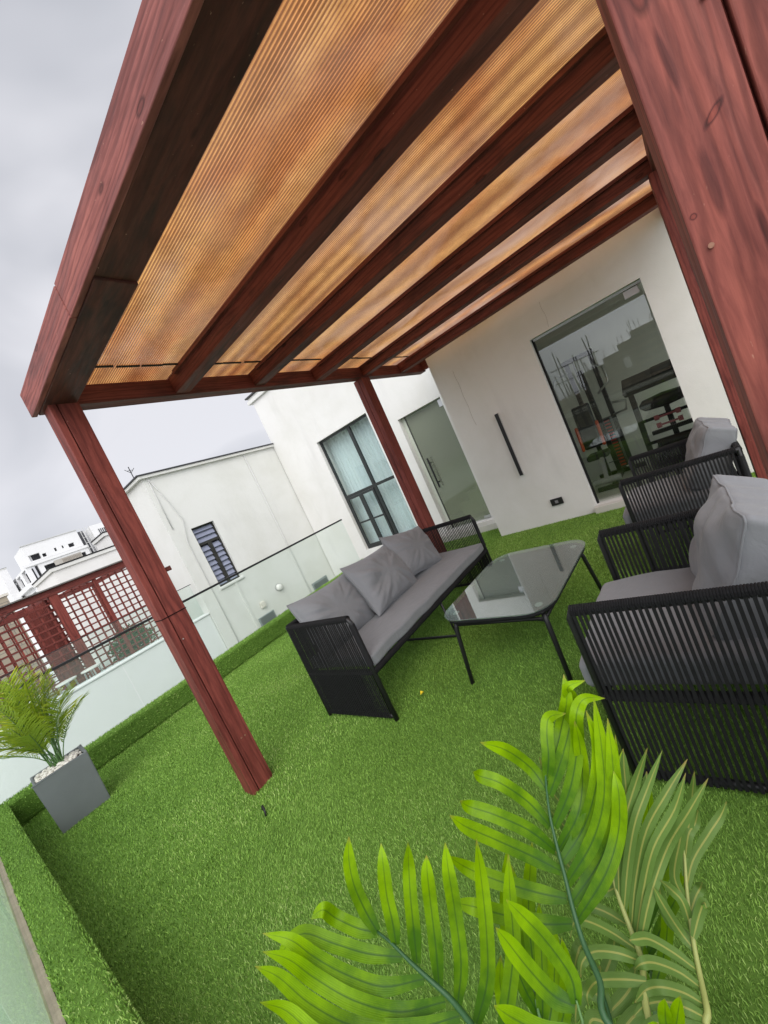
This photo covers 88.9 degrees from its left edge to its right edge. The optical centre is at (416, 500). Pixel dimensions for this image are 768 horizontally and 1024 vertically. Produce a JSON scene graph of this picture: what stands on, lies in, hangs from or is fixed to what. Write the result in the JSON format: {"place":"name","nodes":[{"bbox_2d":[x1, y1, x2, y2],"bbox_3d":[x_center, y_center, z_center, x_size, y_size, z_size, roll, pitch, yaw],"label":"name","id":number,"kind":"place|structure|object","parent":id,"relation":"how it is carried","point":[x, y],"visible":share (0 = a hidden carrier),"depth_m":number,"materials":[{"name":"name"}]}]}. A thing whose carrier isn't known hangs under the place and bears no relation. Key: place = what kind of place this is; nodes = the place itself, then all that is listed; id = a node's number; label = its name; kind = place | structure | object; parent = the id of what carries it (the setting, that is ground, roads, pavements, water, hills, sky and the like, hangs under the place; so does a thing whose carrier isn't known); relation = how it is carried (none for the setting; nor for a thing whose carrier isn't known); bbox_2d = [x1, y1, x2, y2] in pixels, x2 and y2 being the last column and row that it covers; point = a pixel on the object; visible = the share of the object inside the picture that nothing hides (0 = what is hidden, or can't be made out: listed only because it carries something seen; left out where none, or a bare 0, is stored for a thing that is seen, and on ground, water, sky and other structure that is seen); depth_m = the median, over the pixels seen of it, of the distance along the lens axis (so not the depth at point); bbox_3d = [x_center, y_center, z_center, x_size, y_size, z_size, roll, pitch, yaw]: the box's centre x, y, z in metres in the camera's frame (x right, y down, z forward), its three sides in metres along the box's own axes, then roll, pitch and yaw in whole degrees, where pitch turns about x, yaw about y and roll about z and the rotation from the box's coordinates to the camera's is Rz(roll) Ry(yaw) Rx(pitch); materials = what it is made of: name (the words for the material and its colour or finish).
{"place":"outdoors","nodes":[
{"label":"outdoors","id":0,"kind":"place"},
{"bbox_2d":[0,880,50,1023],"bbox_3d":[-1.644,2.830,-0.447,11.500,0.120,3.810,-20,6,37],"label":"glass railing","id":1,"kind":"object","parent":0,"point":[21,1001],"depth_m":2.28,"materials":[{"name":"glass"}]},
{"bbox_2d":[0,592,55,708],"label":"block building","id":2,"kind":"structure","parent":0,"point":[4,600],"depth_m":14.95,"materials":[{"name":"concrete"}]},
{"bbox_2d":[13,522,105,606],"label":"apartment block","id":3,"kind":"structure","parent":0,"point":[42,556],"depth_m":45.41,"materials":[{"name":"beige paint"}]},
{"bbox_2d":[0,657,125,727],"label":"neighbour floor","id":4,"kind":"structure","parent":0,"point":[107,663],"depth_m":10.27,"materials":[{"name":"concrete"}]},
{"bbox_2d":[55,675,78,693],"bbox_3d":[-5.457,3.164,6.240,0.275,0.651,0.275,-24,5,3],"label":"white stool","id":5,"kind":"object","parent":4,"relation":"on","point":[66,682],"visible":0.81,"depth_m":6.16,"materials":[{"name":"metal"}]},
{"bbox_2d":[0,560,161,727],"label":"lattice pergola","id":6,"kind":"object","parent":4,"relation":"on","point":[39,616],"visible":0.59,"depth_m":7.26,"materials":[{"name":"brown wood"}]},
{"bbox_2d":[81,662,102,679],"bbox_3d":[-5.269,3.056,6.490,0.275,0.651,0.275,-26,5,-19],"label":"white stool","id":7,"kind":"object","parent":4,"relation":"on","point":[91,668],"visible":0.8,"depth_m":6.41,"materials":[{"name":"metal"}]},
{"bbox_2d":[0,613,227,804],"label":"parapet wall","id":8,"kind":"structure","parent":4,"relation":"on","point":[123,689],"depth_m":5.79,"materials":[{"name":"white paint"}]},
{"bbox_2d":[0,584,190,677],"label":"glass railing","id":9,"kind":"object","parent":8,"relation":"on","point":[84,636],"visible":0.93,"depth_m":5.76,"materials":[{"name":"black metal"}]},
{"bbox_2d":[106,623,158,661],"bbox_3d":[-6.169,3.116,8.502,0.820,0.921,0.972,-20,6,37],"label":"shrub","id":10,"kind":"object","parent":4,"relation":"on","point":[132,642],"visible":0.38,"depth_m":8.36,"materials":[{"name":"green plant"}]},
{"bbox_2d":[124,443,335,648],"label":"neighbour house","id":11,"kind":"structure","parent":4,"relation":"on","point":[208,522],"depth_m":7.71,"materials":[{"name":"grey paint"}]},
{"bbox_2d":[191,521,243,589],"bbox_3d":[-3.867,1.046,7.506,0.234,1.265,0.510,-20,6,37],"label":"window","id":12,"kind":"structure","parent":11,"relation":"in","point":[215,552],"depth_m":7.50,"materials":[{"name":"black glass"}]},
{"bbox_2d":[259,601,266,607],"bbox_3d":[-3.084,2.081,7.819,0.055,0.120,0.100,-20,6,37],"label":"junction box","id":13,"kind":"object","parent":11,"relation":"attached to","point":[262,604],"visible":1,"depth_m":7.79,"materials":[{"name":"white plastic"}]},
{"bbox_2d":[258,610,276,626],"bbox_3d":[-2.960,2.420,7.833,0.035,0.320,0.360,-20,6,37],"label":"wall vent","id":14,"kind":"object","parent":11,"relation":"attached to","point":[267,617],"depth_m":7.81,"materials":[{"name":"grey metal"}]},
{"bbox_2d":[275,583,282,590],"bbox_3d":[-2.877,1.810,8.182,0.080,0.159,0.159,-20,6,37],"label":"round wall lamp","id":15,"kind":"object","parent":11,"relation":"attached to","point":[278,586],"visible":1,"depth_m":8.15,"materials":[{"name":"glass"}]},
{"bbox_2d":[312,575,328,590],"bbox_3d":[-2.186,1.969,9.005,0.035,0.340,0.450,-20,6,37],"label":"wall vent","id":16,"kind":"object","parent":11,"relation":"attached to","point":[317,584],"depth_m":8.97,"materials":[{"name":"grey metal"}]},
{"bbox_2d":[32,545,162,667],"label":"plain house","id":17,"kind":"structure","parent":0,"point":[67,571],"depth_m":11.64,"materials":[{"name":"white paint"}]},
{"bbox_2d":[0,0,270,584],"label":"sky","id":18,"kind":"structure","parent":0,"point":[61,61],"materials":[{"name":"white"}]},
{"bbox_2d":[21,472,767,1023],"bbox_3d":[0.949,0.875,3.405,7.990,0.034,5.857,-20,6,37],"label":"artificial turf","id":19,"kind":"structure","parent":0,"point":[299,670],"depth_m":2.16,"materials":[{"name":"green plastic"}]},
{"bbox_2d":[0,857,66,1023],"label":"mortar strip","id":20,"kind":"object","parent":19,"relation":"on","point":[49,999],"depth_m":1.71,"materials":[{"name":"beige concrete"}]},
{"bbox_2d":[30,744,109,833],"bbox_3d":[-2.862,2.372,3.227,0.356,0.456,0.379,-20,6,37],"label":"planter","id":21,"kind":"object","parent":19,"relation":"on","point":[71,793],"visible":0.94,"depth_m":3.12,"materials":[{"name":"grey concrete"}]},
{"bbox_2d":[0,661,89,767],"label":"artificial palm","id":22,"kind":"object","parent":21,"relation":"in","point":[31,726],"visible":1,"depth_m":3.13,"materials":[{"name":"green plastic"}]},
{"bbox_2d":[34,749,81,782],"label":"pebbles","id":23,"kind":"object","parent":21,"relation":"on","point":[48,770],"visible":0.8,"depth_m":3.17,"materials":[{"name":"white stone"}]},
{"bbox_2d":[0,802,143,1023],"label":"kerb","id":24,"kind":"structure","parent":19,"relation":"on","point":[86,987],"depth_m":1.68,"materials":[{"name":"green carpet"}]},
{"bbox_2d":[3,558,362,826],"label":"kerb","id":25,"kind":"structure","parent":19,"relation":"on","point":[25,804],"depth_m":4.37,"materials":[{"name":"green carpet"}]},
{"bbox_2d":[14,519,341,690],"bbox_3d":[-2.632,1.580,5.468,0.042,0.915,5.210,-20,6,37],"label":"glass railing","id":26,"kind":"object","parent":25,"relation":"on","point":[129,629],"visible":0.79,"depth_m":4.75,"materials":[{"name":"black metal"}]},
{"bbox_2d":[261,805,266,816],"bbox_3d":[-0.899,1.813,2.288,0.018,0.043,0.087,-28,6,-38],"label":"cable stub","id":27,"kind":"object","parent":19,"relation":"on","point":[263,809],"visible":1,"depth_m":2.27,"materials":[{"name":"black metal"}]},
{"bbox_2d":[286,514,493,721],"bbox_3d":[-0.055,0.897,3.535,0.760,0.784,1.975,-20,6,37],"label":"rope sofa","id":28,"kind":"object","parent":19,"relation":"on","point":[369,644],"visible":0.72,"depth_m":2.89,"materials":[{"name":"black fabric"}]},
{"bbox_2d":[286,573,375,656],"bbox_3d":[-0.643,0.886,3.095,0.304,0.504,0.658,-20,6,37],"label":"pillow","id":29,"kind":"object","parent":28,"relation":"on","point":[340,595],"visible":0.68,"depth_m":3.03,"materials":[{"name":"grey fabric"}]},
{"bbox_2d":[340,546,416,616],"bbox_3d":[-0.310,0.681,3.494,0.335,0.524,0.698,-20,6,37],"label":"pillow","id":30,"kind":"object","parent":28,"relation":"on","point":[382,579],"visible":0.94,"depth_m":3.33,"materials":[{"name":"grey fabric"}]},
{"bbox_2d":[379,526,441,574],"bbox_3d":[-0.040,0.509,3.954,0.296,0.577,0.722,-20,6,37],"label":"pillow","id":31,"kind":"object","parent":28,"relation":"on","point":[415,550],"visible":0.79,"depth_m":3.83,"materials":[{"name":"grey fabric"}]},
{"bbox_2d":[20,0,767,795],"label":"pergola","id":32,"kind":"object","parent":19,"relation":"on","point":[288,194],"visible":0.95,"depth_m":1.69,"materials":[{"name":"red wood"}]},
{"bbox_2d":[444,543,601,688],"bbox_3d":[0.797,0.755,2.751,0.829,0.490,1.049,-20,6,37],"label":"glass table","id":33,"kind":"object","parent":19,"relation":"on","point":[526,586],"visible":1,"depth_m":2.60,"materials":[{"name":"black glass"}]},
{"bbox_2d":[566,508,767,794],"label":"rope armchair","id":34,"kind":"object","parent":19,"relation":"on","point":[649,628],"visible":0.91,"depth_m":1.37,"materials":[{"name":"black fabric"}]},
{"bbox_2d":[689,474,767,639],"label":"back cushion","id":35,"kind":"object","parent":34,"relation":"on","point":[729,544],"visible":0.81,"depth_m":1.32,"materials":[{"name":"grey fabric"}]},
{"bbox_2d":[619,438,751,571],"bbox_3d":[2.075,-0.004,3.004,0.799,0.774,0.805,-20,6,37],"label":"rope armchair","id":36,"kind":"object","parent":19,"relation":"on","point":[661,497],"visible":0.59,"depth_m":2.77,"materials":[{"name":"black fabric"}]},
{"bbox_2d":[683,417,737,489],"bbox_3d":[2.133,-0.349,2.861,0.384,0.492,0.610,-20,6,37],"label":"back cushion","id":37,"kind":"object","parent":36,"relation":"on","point":[707,436],"visible":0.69,"depth_m":2.65,"materials":[{"name":"grey fabric"}]},
{"bbox_2d":[425,208,753,535],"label":"gym building","id":38,"kind":"structure","parent":0,"point":[621,304],"depth_m":5.09,"materials":[{"name":"white paint"}]},
{"bbox_2d":[494,413,523,475],"bbox_3d":[1.240,-0.753,5.242,0.060,0.900,0.061,-20,6,37],"label":"wall light","id":39,"kind":"object","parent":38,"relation":"attached to","point":[509,444],"visible":1,"depth_m":5.22,"materials":[{"name":"grey metal"}]},
{"bbox_2d":[550,497,563,505],"bbox_3d":[1.851,0.010,5.159,0.160,0.090,0.030,-20,6,37],"label":"power socket","id":40,"kind":"object","parent":38,"relation":"attached to","point":[557,501],"visible":1,"depth_m":5.15,"materials":[{"name":"black plastic"}]},
{"bbox_2d":[553,348,644,492],"bbox_3d":[2.657,-1.224,5.689,0.846,1.910,1.130,-20,6,37],"label":"multi gym","id":41,"kind":"object","parent":38,"relation":"on","point":[591,432],"visible":0.92,"depth_m":5.75,"materials":[{"name":"black metal"}]},
{"bbox_2d":[532,279,690,503],"bbox_3d":[2.324,-1.141,4.539,1.223,2.204,0.055,-20,6,37],"label":"glass door","id":42,"kind":"structure","parent":38,"relation":"in","point":[631,291],"depth_m":4.73,"materials":[{"name":"black metal"}]},
{"bbox_2d":[621,359,690,469],"bbox_3d":[3.583,-1.311,5.599,0.724,1.307,1.552,-20,6,37],"label":"treadmill","id":43,"kind":"object","parent":38,"relation":"on","point":[657,374],"visible":0.4,"depth_m":5.16,"materials":[{"name":"black metal"}]},
{"bbox_2d":[639,386,692,458],"bbox_3d":[3.177,-0.878,4.793,0.436,0.984,0.429,-25,5,-7],"label":"weight bench","id":44,"kind":"object","parent":38,"relation":"on","point":[666,398],"visible":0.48,"depth_m":4.76,"materials":[{"name":"black leather"}]},
{"bbox_2d":[653,407,683,427],"bbox_3d":[3.051,-1.005,4.729,0.280,0.164,0.064,-20,6,37],"label":"dumbbell","id":45,"kind":"object","parent":44,"relation":"on","point":[676,410],"visible":1,"depth_m":4.72,"materials":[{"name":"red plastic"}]},
{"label":"street ground","id":46,"kind":"structure","parent":0,"visible":0},
{"bbox_2d":[0,567,58,683],"bbox_3d":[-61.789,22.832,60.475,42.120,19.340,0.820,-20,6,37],"label":"apartment block","id":47,"kind":"structure","parent":46,"relation":"on","point":[7,584],"depth_m":47.51,"materials":[{"name":"white paint"}]},
{"bbox_2d":[91,531,113,549],"bbox_3d":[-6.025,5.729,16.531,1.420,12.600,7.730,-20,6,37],"label":"plain house","id":48,"kind":"structure","parent":46,"relation":"on","point":[101,540],"depth_m":12.79,"materials":[{"name":"white paint"}]},
{"bbox_3d":[0.625,1.076,0.428,0.340,0.454,0.340,-20,6,37],"label":"planter","id":49,"kind":"object","parent":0,"visible":0},
{"bbox_2d":[255,674,726,1023],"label":"artificial palm","id":50,"kind":"object","parent":49,"relation":"in","point":[606,807],"visible":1,"depth_m":0.72,"materials":[{"name":"green plastic"}]},
{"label":"passage floor","id":51,"kind":"structure","parent":0,"visible":0},
{"bbox_2d":[244,368,497,575],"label":"white house","id":52,"kind":"structure","parent":51,"relation":"on","point":[330,452],"depth_m":8.36,"materials":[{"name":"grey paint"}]},
{"bbox_2d":[319,414,398,548],"bbox_3d":[-0.988,-0.316,8.002,1.550,2.540,0.068,-20,6,37],"label":"window","id":53,"kind":"structure","parent":52,"relation":"in","point":[373,487],"depth_m":8.04,"materials":[{"name":"black metal"}]},
{"bbox_2d":[401,399,490,528],"bbox_3d":[0.520,-0.608,6.921,0.948,2.210,0.172,-20,6,37],"label":"glass door","id":54,"kind":"structure","parent":52,"relation":"in","point":[404,421],"depth_m":7.14,"materials":[{"name":"white metal"}]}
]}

